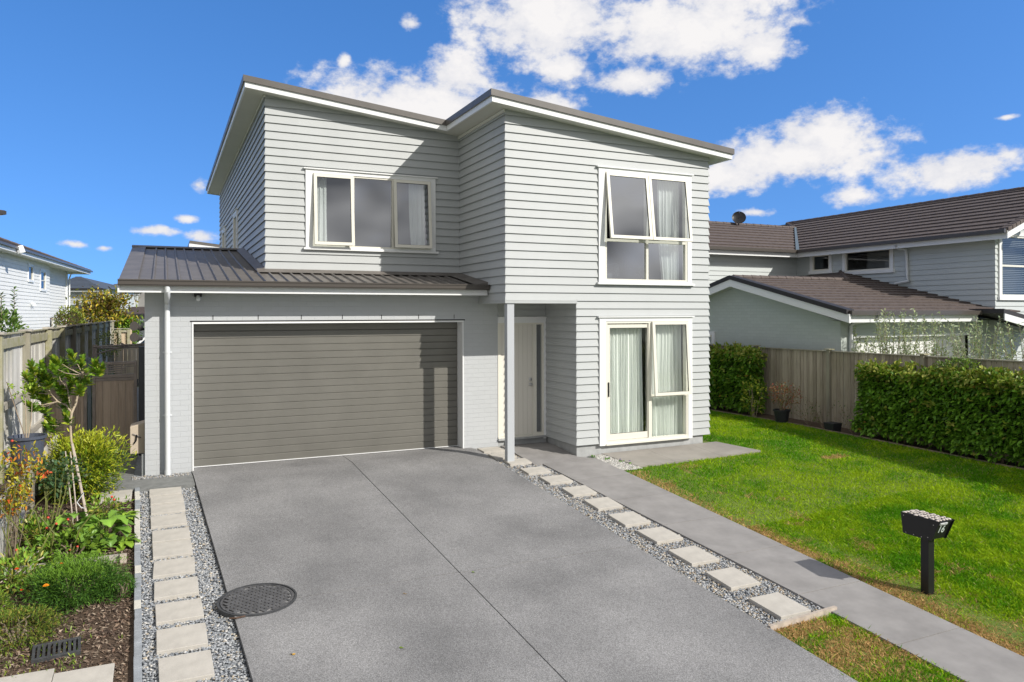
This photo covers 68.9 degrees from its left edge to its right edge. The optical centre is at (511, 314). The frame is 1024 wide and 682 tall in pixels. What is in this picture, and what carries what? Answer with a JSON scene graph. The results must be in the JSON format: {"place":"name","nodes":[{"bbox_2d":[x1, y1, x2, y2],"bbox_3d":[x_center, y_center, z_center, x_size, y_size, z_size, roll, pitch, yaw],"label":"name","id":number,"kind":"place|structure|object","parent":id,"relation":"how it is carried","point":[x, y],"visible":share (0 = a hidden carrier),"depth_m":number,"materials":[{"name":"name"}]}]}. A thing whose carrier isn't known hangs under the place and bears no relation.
{"place":"outdoors","nodes":[
{"label":"outdoors","id":0,"kind":"place"},
{"bbox_2d":[0,462,134,681],"bbox_3d":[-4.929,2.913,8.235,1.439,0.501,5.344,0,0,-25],"label":"bark mulch","id":1,"kind":"object","parent":0,"point":[19,670],"visible":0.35,"depth_m":7.19,"materials":[{"name":"brown wood"}]},
{"bbox_2d":[0,544,54,597],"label":"garden plant","id":2,"kind":"object","parent":1,"relation":"on","point":[15,562],"visible":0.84,"depth_m":7.86,"materials":[{"name":"green plant"}]},
{"bbox_2d":[0,668,54,681],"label":"paving slab","id":3,"kind":"structure","parent":1,"relation":"on","point":[43,676],"depth_m":6.32,"materials":[{"name":"grey concrete"}]},
{"bbox_2d":[0,440,59,564],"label":"nandina shrub","id":4,"kind":"object","parent":1,"relation":"on","point":[21,492],"visible":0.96,"depth_m":8.63,"materials":[{"name":"green plant"}]},
{"bbox_2d":[0,603,68,656],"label":"shrub","id":5,"kind":"object","parent":1,"relation":"on","point":[34,614],"visible":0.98,"depth_m":6.98,"materials":[{"name":"green plant"}]},
{"bbox_2d":[4,497,75,550],"bbox_3d":[-5.875,2.592,9.045,0.753,0.623,0.880,0,0,15],"label":"garden plant","id":6,"kind":"object","parent":1,"relation":"on","point":[31,522],"visible":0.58,"depth_m":9.04,"materials":[{"name":"green plant"}]},
{"bbox_2d":[31,636,80,664],"bbox_3d":[-4.136,3.061,6.783,0.380,0.068,0.285,0,5,-30],"label":"drain grate","id":7,"kind":"object","parent":1,"relation":"on","point":[49,657],"visible":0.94,"depth_m":6.75,"materials":[{"name":"metal"}]},
{"bbox_2d":[24,451,90,547],"bbox_3d":[-5.720,2.308,9.352,0.679,1.124,0.693,0,0,22],"label":"rose bush","id":8,"kind":"object","parent":1,"relation":"on","point":[50,482],"visible":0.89,"depth_m":9.27,"materials":[{"name":"green plant"}]},
{"bbox_2d":[0,440,115,580],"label":"rose bush","id":9,"kind":"object","parent":1,"relation":"on","point":[17,527],"visible":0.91,"depth_m":8.38,"materials":[{"name":"green plant"}]},
{"bbox_2d":[20,348,106,510],"bbox_3d":[-6.046,1.611,10.095,1.076,2.314,0.722,0,0,-25],"label":"staked tree","id":10,"kind":"object","parent":1,"relation":"on","point":[42,391],"visible":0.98,"depth_m":10.06,"materials":[{"name":"green plant"}]},
{"bbox_2d":[0,564,128,676],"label":"weeds","id":11,"kind":"object","parent":1,"relation":"on","point":[24,660],"visible":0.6,"depth_m":6.78,"materials":[{"name":"green plant"}]},
{"bbox_2d":[0,548,133,623],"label":"marigold plant","id":12,"kind":"object","parent":1,"relation":"on","point":[49,584],"visible":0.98,"depth_m":7.67,"materials":[{"name":"green plant"}]},
{"bbox_2d":[41,457,92,503],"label":"shrub","id":13,"kind":"object","parent":1,"relation":"on","point":[68,501],"visible":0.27,"depth_m":10.52,"materials":[{"name":"green plant"}]},
{"bbox_2d":[16,526,119,563],"bbox_3d":[-5.193,2.763,8.762,1.063,0.497,0.680,0,0,-25],"label":"leafy green","id":14,"kind":"object","parent":1,"relation":"on","point":[66,534],"visible":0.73,"depth_m":8.73,"materials":[{"name":"green plant"}]},
{"bbox_2d":[43,511,99,540],"bbox_3d":[-5.453,2.625,9.260,0.547,0.427,0.585,0,0,25],"label":"eggplant","id":15,"kind":"object","parent":1,"relation":"on","point":[61,519],"visible":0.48,"depth_m":9.23,"materials":[{"name":"green plant"}]},
{"bbox_2d":[29,425,137,506],"bbox_3d":[-6.201,2.261,10.786,1.431,1.344,1.573,0,0,-25],"label":"shrub","id":16,"kind":"object","parent":1,"relation":"on","point":[90,448],"visible":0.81,"depth_m":10.75,"materials":[{"name":"green plant"}]},
{"bbox_2d":[52,663,114,681],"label":"paving slab","id":17,"kind":"structure","parent":1,"relation":"on","point":[102,673],"depth_m":6.38,"materials":[{"name":"grey concrete"}]},
{"bbox_2d":[73,510,138,550],"bbox_3d":[-5.008,2.644,9.226,0.718,0.442,0.728,0,0,-25],"label":"eggplant","id":18,"kind":"object","parent":1,"relation":"on","point":[112,520],"visible":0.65,"depth_m":9.14,"materials":[{"name":"green plant"}]},
{"bbox_2d":[82,494,134,517],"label":"garden plant","id":19,"kind":"object","parent":1,"relation":"on","point":[98,511],"visible":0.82,"depth_m":10.08,"materials":[{"name":"green plant"}]},
{"bbox_2d":[99,489,131,504],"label":"paving block","id":20,"kind":"structure","parent":1,"relation":"on","point":[121,494],"depth_m":10.81,"materials":[{"name":"beige concrete"}]},
{"bbox_2d":[106,570,137,602],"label":"marigold plant","id":21,"kind":"object","parent":1,"relation":"on","point":[122,591],"visible":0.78,"depth_m":7.88,"materials":[{"name":"green plant"}]},
{"bbox_2d":[107,533,140,552],"bbox_3d":[-4.772,2.800,9.154,0.406,0.177,0.346,0,0,-25],"label":"leafy green","id":22,"kind":"object","parent":1,"relation":"on","point":[122,542],"visible":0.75,"depth_m":9.15,"materials":[{"name":"green plant"}]},
{"bbox_2d":[96,387,138,481],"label":"side path","id":23,"kind":"structure","parent":0,"point":[127,475],"depth_m":13.01,"materials":[{"name":"grey concrete"}]},
{"bbox_2d":[134,454,144,475],"bbox_3d":[-7.384,2.619,14.969,0.175,0.001,6.620,0,0,-25],"label":"gravel side base","id":24,"kind":"object","parent":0,"point":[138,470],"visible":0.2,"depth_m":12.84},
{"bbox_2d":[139,346,144,455],"bbox_3d":[-6.875,1.608,13.895,0.125,2.020,0.120,0,0,-25],"label":"gate post","id":25,"kind":"object","parent":24,"relation":"on","point":[141,383],"visible":0.51,"depth_m":13.83,"materials":[{"name":"grey"}]},
{"bbox_2d":[92,361,137,452],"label":"wooden gate","id":26,"kind":"structure","parent":25,"relation":"attached to","point":[114,400],"depth_m":13.70,"materials":[{"name":"brown wood"}]},
{"bbox_2d":[90,475,194,495],"bbox_3d":[-5.656,2.666,11.472,1.431,0.163,0.540,0,0,-25],"label":"side apron","id":27,"kind":"object","parent":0,"point":[186,481],"visible":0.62,"depth_m":11.50,"materials":[{"name":"grey concrete"}]},
{"bbox_2d":[140,487,250,681],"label":"pebble bed","id":28,"kind":"object","parent":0,"point":[205,555],"visible":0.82,"depth_m":7.88,"materials":[{"name":"grey gravel"}]},
{"bbox_2d":[149,487,181,498],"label":"stepping stone","id":29,"kind":"object","parent":28,"relation":"on","point":[170,491],"visible":0.89,"depth_m":11.13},
{"bbox_2d":[150,494,183,506],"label":"stepping stone","id":30,"kind":"object","parent":28,"relation":"on","point":[165,500],"visible":0.89,"depth_m":10.78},
{"bbox_2d":[151,503,184,515],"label":"stepping stone","id":31,"kind":"object","parent":28,"relation":"on","point":[169,509],"visible":0.8,"depth_m":10.42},
{"bbox_2d":[150,513,186,530],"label":"stepping stone","id":32,"kind":"object","parent":28,"relation":"on","point":[167,521],"visible":0.89,"depth_m":9.97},
{"bbox_2d":[152,527,189,543],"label":"stepping stone","id":33,"kind":"object","parent":28,"relation":"on","point":[169,535],"visible":0.8,"depth_m":9.49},
{"bbox_2d":[152,539,192,560],"bbox_3d":[-4.138,2.878,9.099,0.446,0.099,0.444,0,0,-25],"label":"stepping stone","id":34,"kind":"object","parent":28,"relation":"on","point":[166,550],"visible":0.9,"depth_m":9.04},
{"bbox_2d":[153,557,194,580],"bbox_3d":[-3.887,2.928,8.594,0.443,0.097,0.428,0,0,-25],"label":"stepping stone","id":35,"kind":"object","parent":28,"relation":"on","point":[163,569],"visible":1,"depth_m":8.54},
{"bbox_2d":[154,576,198,602],"bbox_3d":[-3.631,2.978,8.079,0.436,0.096,0.416,0,0,-25],"label":"stepping stone","id":36,"kind":"object","parent":28,"relation":"on","point":[182,588],"visible":0.99,"depth_m":8.03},
{"bbox_2d":[155,598,203,627],"bbox_3d":[-3.376,3.027,7.576,0.446,0.096,0.409,0,0,-25],"label":"stepping stone","id":37,"kind":"object","parent":28,"relation":"on","point":[171,613],"visible":1,"depth_m":7.53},
{"bbox_2d":[156,622,207,656],"bbox_3d":[-3.124,3.077,7.066,0.440,0.097,0.420,0,0,-25],"label":"stepping stone","id":38,"kind":"object","parent":28,"relation":"on","point":[179,639],"visible":1,"depth_m":7.02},
{"bbox_2d":[158,650,214,681],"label":"stepping stone","id":39,"kind":"object","parent":28,"relation":"on","point":[192,667],"visible":1,"depth_m":6.55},
{"bbox_2d":[4,365,1013,580],"bbox_3d":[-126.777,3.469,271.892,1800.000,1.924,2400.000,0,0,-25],"label":"ground","id":40,"kind":"structure","parent":0,"point":[91,417],"depth_m":18.53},
{"bbox_2d":[0,307,28,334],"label":"shrub","id":41,"kind":"object","parent":40,"relation":"on","point":[12,318],"visible":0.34,"depth_m":13.46,"materials":[{"name":"green plant"}]},
{"bbox_2d":[0,435,57,557],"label":"retaining wall","id":42,"kind":"structure","parent":40,"relation":"on","point":[22,515],"depth_m":9.75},
{"bbox_2d":[7,433,46,464],"bbox_3d":[-6.221,1.726,9.587,0.434,0.340,0.434,0,0,-25],"label":"plant pot","id":43,"kind":"object","parent":42,"relation":"on","point":[22,440],"visible":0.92,"depth_m":9.46,"materials":[{"name":"grey plastic"}]},
{"bbox_2d":[8,380,32,437],"bbox_3d":[-6.276,1.236,9.533,0.280,0.784,0.145,0,0,-25],"label":"sapling","id":44,"kind":"object","parent":43,"relation":"on","point":[25,388],"visible":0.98,"depth_m":9.56,"materials":[{"name":"green plant"}]},
{"bbox_2d":[0,237,92,332],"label":"neighbour house","id":45,"kind":"structure","parent":40,"relation":"on","point":[38,279],"depth_m":38.74,"materials":[{"name":"white wood"}]},
{"bbox_2d":[0,320,114,484],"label":"paling fence","id":46,"kind":"object","parent":40,"relation":"on","point":[19,348],"visible":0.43,"depth_m":11.36,"materials":[{"name":"beige wood"}]},
{"bbox_2d":[94,329,122,373],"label":"vine","id":47,"kind":"object","parent":46,"relation":"attached to","point":[107,336],"visible":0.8,"depth_m":22.80,"materials":[{"name":"green plant"}]},
{"bbox_2d":[47,362,86,454],"bbox_3d":[-7.973,1.711,13.388,0.615,1.680,0.070,0,0,-25],"label":"fence panel","id":48,"kind":"object","parent":40,"relation":"on","point":[81,403],"visible":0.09,"depth_m":13.40,"materials":[{"name":"brown wood"}]},
{"bbox_2d":[50,304,86,326],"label":"shrub","id":49,"kind":"object","parent":40,"relation":"on","point":[72,309],"visible":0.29,"depth_m":31.36,"materials":[{"name":"green plant"}]},
{"bbox_2d":[58,284,139,329],"bbox_3d":[-18.399,0.617,33.523,3.656,4.062,2.546,0,0,-25],"label":"autumn tree","id":50,"kind":"object","parent":40,"relation":"on","point":[107,307],"visible":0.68,"depth_m":33.27,"materials":[{"name":"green plant"}]},
{"bbox_2d":[68,276,133,322],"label":"house","id":51,"kind":"structure","parent":40,"relation":"on","point":[76,282],"depth_m":70.49,"materials":[{"name":"white wood"}]},
{"bbox_2d":[114,328,131,343],"bbox_3d":[-16.198,1.612,30.953,0.794,2.060,0.160,0,0,-25],"label":"paling fence","id":52,"kind":"object","parent":40,"relation":"on","point":[125,335],"visible":0.33,"depth_m":31.02,"materials":[{"name":"beige wood"}]},
{"bbox_2d":[110,344,144,382],"bbox_3d":[-14.566,2.188,29.611,2.396,2.100,0.190,0,0,-25],"label":"paling fence","id":53,"kind":"object","parent":40,"relation":"on","point":[128,354],"visible":0.11,"depth_m":29.36,"materials":[{"name":"brown wood"}]},
{"bbox_2d":[133,487,141,681],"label":"garden edging","id":54,"kind":"object","parent":40,"relation":"on","point":[137,667],"visible":0.94,"depth_m":7.63,"materials":[{"name":"grey concrete"}]},
{"bbox_2d":[117,74,734,476],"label":"house","id":55,"kind":"structure","parent":40,"relation":"on","point":[491,309],"depth_m":14.10,"materials":[{"name":"grey paint"}]},
{"bbox_2d":[92,343,144,358],"bbox_3d":[-8.195,0.829,15.666,1.070,0.485,0.462,0,0,-31],"label":"clothesline","id":56,"kind":"object","parent":55,"relation":"attached to","point":[95,348],"visible":0.8,"depth_m":15.41,"materials":[{"name":"grey metal"}]},
{"bbox_2d":[314,177,326,244],"bbox_3d":[-3.693,-1.775,14.374,0.296,1.770,0.053,0,0,-25],"label":"curtain","id":57,"kind":"object","parent":55,"relation":"hanging from","point":[321,200],"visible":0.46,"depth_m":14.40,"materials":[{"name":"white fabric"}]},
{"bbox_2d":[193,322,457,467],"bbox_3d":[-3.224,1.308,13.583,4.790,2.600,0.072,0,0,-25],"label":"garage door","id":58,"kind":"structure","parent":55,"relation":"in","point":[264,392],"depth_m":13.45,"materials":[{"name":"grey metal"}]},
{"bbox_2d":[303,167,438,253],"bbox_3d":[-2.711,-2.001,14.618,2.670,1.547,0.237,0,0,-25],"label":"window","id":59,"kind":"structure","parent":55,"relation":"in","point":[311,174],"depth_m":14.53,"materials":[{"name":"white"}]},
{"bbox_2d":[409,184,424,248],"bbox_3d":[-1.932,-1.780,15.197,0.351,1.770,0.060,0,0,-25],"label":"curtain","id":60,"kind":"object","parent":55,"relation":"hanging from","point":[417,211],"visible":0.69,"depth_m":15.20,"materials":[{"name":"white fabric"}]},
{"bbox_2d":[498,316,546,440],"bbox_3d":[0.154,1.250,14.974,1.070,2.500,0.405,0,0,-25],"label":"entry door","id":61,"kind":"structure","parent":55,"relation":"in","point":[525,328],"depth_m":14.89,"materials":[{"name":"white wood"}]},
{"bbox_2d":[607,251,641,278],"bbox_3d":[1.937,-0.930,15.532,1.959,0.850,0.968,0,0,-50],"label":"armchair","id":62,"kind":"object","parent":55,"relation":"in","point":[617,268],"visible":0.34,"depth_m":15.78,"materials":[{"name":"grey leather"}]},
{"bbox_2d":[607,323,642,433],"bbox_3d":[2.155,1.324,14.596,0.958,2.300,0.111,0,0,-25],"label":"curtain","id":63,"kind":"object","parent":55,"relation":"hanging from","point":[626,403],"visible":0.77,"depth_m":14.63,"materials":[{"name":"white fabric"}]},
{"bbox_2d":[596,165,694,285],"bbox_3d":[2.655,-1.693,14.551,2.270,2.242,0.294,0,0,-25],"label":"window","id":64,"kind":"structure","parent":55,"relation":"in","point":[604,172],"depth_m":14.52,"materials":[{"name":"white"}]},
{"bbox_2d":[597,316,694,445],"bbox_3d":[2.650,1.265,14.591,2.260,2.457,0.249,0,0,-25],"label":"patio door","id":65,"kind":"structure","parent":55,"relation":"in","point":[605,438],"depth_m":14.60,"materials":[{"name":"white"}]},
{"bbox_2d":[652,325,682,435],"bbox_3d":[3.050,1.322,15.014,0.888,2.300,0.112,0,0,-25],"label":"curtain","id":66,"kind":"object","parent":55,"relation":"hanging from","point":[667,415],"visible":0.65,"depth_m":15.04,"materials":[{"name":"white fabric"}]},
{"bbox_2d":[657,180,678,279],"bbox_3d":[3.163,-1.548,15.037,0.550,2.280,0.070,0,0,-25],"label":"curtain","id":67,"kind":"object","parent":55,"relation":"hanging from","point":[668,208],"visible":0.81,"depth_m":15.03,"materials":[{"name":"white fabric"}]},
{"bbox_2d":[768,606,836,629],"bbox_3d":[3.076,3.235,7.880,1.025,0.115,0.040,0,0,-29],"label":"timber edging","id":68,"kind":"object","parent":40,"relation":"on","point":[800,618],"visible":0.57,"depth_m":7.86,"materials":[{"name":"beige wood"}]},
{"bbox_2d":[708,187,1023,406],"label":"neighbour house","id":69,"kind":"structure","parent":40,"relation":"on","point":[824,282],"depth_m":21.05,"materials":[{"name":"white wood"}]},
{"bbox_2d":[808,252,866,273],"bbox_3d":[10.607,-1.743,25.355,0.415,1.010,3.130,0,0,-25],"label":"window","id":70,"kind":"structure","parent":69,"relation":"in","point":[816,262],"depth_m":25.00,"materials":[{"name":"white"}]},
{"bbox_2d":[823,249,894,274],"bbox_3d":[11.382,-1.705,23.692,0.415,1.130,4.080,0,0,-25],"label":"window","id":71,"kind":"structure","parent":69,"relation":"in","point":[878,261],"depth_m":23.69,"materials":[{"name":"white"}]},
{"bbox_2d":[853,333,969,367],"bbox_3d":[10.141,1.776,18.960,4.320,2.795,0.200,0,0,-25],"label":"garage door","id":72,"kind":"structure","parent":69,"relation":"in","point":[949,347],"depth_m":19.19,"materials":[{"name":"white"}]},
{"bbox_2d":[998,232,1023,299],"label":"window","id":73,"kind":"structure","parent":69,"relation":"in","point":[1010,252],"depth_m":20.60,"materials":[{"name":"white"}]},
{"bbox_2d":[709,344,1023,461],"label":"paling fence","id":74,"kind":"object","parent":40,"relation":"on","point":[825,379],"visible":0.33,"depth_m":17.75,"materials":[{"name":"brown wood"}]},
{"bbox_2d":[851,324,889,352],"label":"olive shrub","id":75,"kind":"object","parent":40,"relation":"on","point":[860,342],"visible":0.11,"depth_m":17.80,"materials":[{"name":"green plant"}]},
{"bbox_2d":[861,308,922,354],"bbox_3d":[8.738,1.399,17.139,1.285,3.161,0.869,0,0,41],"label":"olive shrub","id":76,"kind":"object","parent":40,"relation":"on","point":[886,349],"visible":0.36,"depth_m":17.04,"materials":[{"name":"green plant"}]},
{"bbox_2d":[897,311,966,364],"bbox_3d":[9.179,1.453,16.334,1.023,3.052,1.274,0,0,-25],"label":"olive shrub","id":77,"kind":"object","parent":40,"relation":"on","point":[934,341],"visible":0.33,"depth_m":16.26,"materials":[{"name":"green plant"}]},
{"bbox_2d":[942,316,1011,362],"bbox_3d":[9.613,1.503,15.416,0.974,2.950,1.274,0,0,-25],"label":"olive shrub","id":78,"kind":"object","parent":40,"relation":"on","point":[977,348],"visible":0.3,"depth_m":15.46,"materials":[{"name":"green plant"}]},
{"bbox_2d":[987,321,1023,371],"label":"olive shrub","id":79,"kind":"object","parent":40,"relation":"on","point":[1013,352],"visible":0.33,"depth_m":14.68,"materials":[{"name":"green plant"}]},
{"bbox_2d":[0,0,1023,283],"label":"sky","id":80,"kind":"structure","parent":0,"point":[114,114],"materials":[{"name":"blue"}]},
{"bbox_2d":[192,446,857,681],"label":"driveway","id":81,"kind":"structure","parent":0,"point":[351,550],"depth_m":8.34,"materials":[{"name":"grey concrete"}]},
{"bbox_2d":[476,448,823,626],"bbox_3d":[1.354,2.938,11.182,0.923,0.638,7.502,0,0,-27],"label":"gravel bed base","id":82,"kind":"object","parent":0,"point":[704,580],"visible":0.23,"depth_m":9.20,"materials":[{"name":"grey gravel"}]},
{"bbox_2d":[540,475,572,485],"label":"stepping stone","id":83,"kind":"object","parent":82,"relation":"on","point":[555,480],"visible":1,"depth_m":12.39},
{"bbox_2d":[562,485,596,497],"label":"stepping stone","id":84,"kind":"object","parent":82,"relation":"on","point":[578,491],"visible":1,"depth_m":11.83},
{"bbox_2d":[584,497,622,511],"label":"stepping stone","id":85,"kind":"object","parent":82,"relation":"on","point":[603,503],"visible":1,"depth_m":11.26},
{"bbox_2d":[608,511,650,528],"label":"stepping stone","id":86,"kind":"object","parent":82,"relation":"on","point":[630,519],"visible":1,"depth_m":10.63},
{"bbox_2d":[637,527,682,544],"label":"stepping stone","id":87,"kind":"object","parent":82,"relation":"on","point":[659,535],"visible":1,"depth_m":10.06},
{"bbox_2d":[668,545,718,567],"bbox_3d":[2.297,3.067,9.454,0.442,0.100,0.461,0,0,-25],"label":"stepping stone","id":88,"kind":"object","parent":82,"relation":"on","point":[694,555],"visible":1,"depth_m":9.40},
{"bbox_2d":[706,567,759,592],"bbox_3d":[2.602,3.128,8.817,0.435,0.099,0.450,0,0,-25],"label":"stepping stone","id":89,"kind":"object","parent":82,"relation":"on","point":[732,579],"visible":1,"depth_m":8.76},
{"bbox_2d":[749,592,810,620],"bbox_3d":[2.922,3.193,8.158,0.443,0.101,0.465,0,0,-25],"label":"stepping stone","id":90,"kind":"object","parent":82,"relation":"on","point":[778,605],"visible":0.78,"depth_m":8.11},
{"bbox_2d":[601,441,760,466],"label":"patio","id":91,"kind":"structure","parent":0,"point":[659,456],"depth_m":14.31,"materials":[{"name":"concrete"}]},
{"bbox_2d":[500,442,1023,681],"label":"entry path","id":92,"kind":"structure","parent":0,"point":[954,649],"depth_m":8.98,"materials":[{"name":"concrete"}]},
{"bbox_2d":[703,411,862,451],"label":"lawn","id":93,"kind":"structure","parent":0,"point":[705,441],"depth_m":15.97,"materials":[{"name":"plant"}]},
{"bbox_2d":[773,408,790,422],"bbox_3d":[6.449,2.428,17.845,0.404,0.310,0.404,0,0,-25],"label":"plant pot","id":94,"kind":"object","parent":93,"relation":"on","point":[782,416],"visible":0.96,"depth_m":17.71,"materials":[{"name":"black plastic"}]},
{"bbox_2d":[767,381,802,409],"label":"nandina shrub","id":95,"kind":"object","parent":94,"relation":"in","point":[781,402],"visible":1,"depth_m":17.72,"materials":[{"name":"brown plant"}]},
{"bbox_2d":[626,439,1023,654],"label":"lawn","id":96,"kind":"structure","parent":0,"point":[992,622],"depth_m":11.79,"materials":[{"name":"plant"}]},
{"bbox_2d":[627,409,1009,525],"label":"lawn grass","id":97,"kind":"structure","parent":96,"relation":"on","point":[759,433],"depth_m":13.36,"materials":[{"name":"green plant"}]},
{"bbox_2d":[710,409,1023,468],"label":"lawn edging","id":98,"kind":"object","parent":96,"relation":"on","point":[884,441],"visible":0.33,"depth_m":15.29,"materials":[{"name":"brown wood"}]},
{"bbox_2d":[901,509,954,594],"bbox_3d":[4.797,2.820,8.622,0.258,1.017,0.500,0,0,-24],"label":"letterbox","id":99,"kind":"object","parent":96,"relation":"on","point":[927,528],"visible":0.99,"depth_m":8.58,"materials":[{"name":"black metal"}]},
{"bbox_2d":[709,405,1023,467],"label":"garden bed","id":100,"kind":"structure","parent":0,"point":[847,431],"depth_m":16.28,"materials":[{"name":"brown soil"}]},
{"bbox_2d":[708,341,770,413],"bbox_3d":[5.439,1.699,20.872,0.879,1.981,4.170,0,0,-25],"label":"hedge","id":101,"kind":"object","parent":100,"relation":"on","point":[732,367],"visible":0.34,"depth_m":19.64,"materials":[{"name":"green plant"}]},
{"bbox_2d":[738,375,767,416],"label":"citrus shrub","id":102,"kind":"object","parent":100,"relation":"on","point":[752,404],"visible":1,"depth_m":18.64,"materials":[{"name":"green plant"}]},
{"bbox_2d":[849,358,1023,466],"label":"hedge","id":103,"kind":"object","parent":100,"relation":"on","point":[914,404],"visible":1,"depth_m":14.43,"materials":[{"name":"green plant"}]},
{"bbox_2d":[931,356,985,452],"bbox_3d":[8.690,1.757,14.480,0.642,1.945,1.255,0,0,-25],"label":"shrub","id":104,"kind":"object","parent":100,"relation":"on","point":[957,360],"visible":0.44,"depth_m":14.48,"materials":[{"name":"green plant"}]},
{"bbox_2d":[772,612,968,681],"bbox_3d":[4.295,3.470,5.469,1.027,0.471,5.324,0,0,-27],"label":"verge lawn","id":105,"kind":"structure","parent":0,"point":[862,657],"depth_m":7.25,"materials":[{"name":"plant"}]},
{"bbox_2d":[742,488,1023,656],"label":"lawn grass","id":106,"kind":"structure","parent":0,"point":[845,521],"depth_m":9.74,"materials":[{"name":"green plant"}]},
{"bbox_2d":[916,466,1023,520],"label":"lawn grass","id":107,"kind":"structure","parent":0,"point":[987,495],"depth_m":11.91,"materials":[{"name":"green plant"}]},
{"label":"driveway base","id":108,"kind":"structure","parent":0,"visible":0},
{"bbox_2d":[217,583,296,620],"bbox_3d":[-2.673,3.011,7.843,0.799,0.069,0.740,0,5,-25],"label":"manhole cover","id":109,"kind":"object","parent":108,"relation":"on","point":[228,607],"visible":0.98,"depth_m":7.80,"materials":[{"name":"metal"}]},
{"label":"flower bed base","id":110,"kind":"structure","parent":0,"visible":0},
{"bbox_2d":[590,454,642,470],"bbox_3d":[1.892,2.704,13.699,0.492,0.121,1.066,0,0,-25],"label":"pebble bed","id":111,"kind":"object","parent":110,"relation":"on","point":[623,465],"visible":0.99,"depth_m":13.56,"materials":[{"name":"grey gravel"}]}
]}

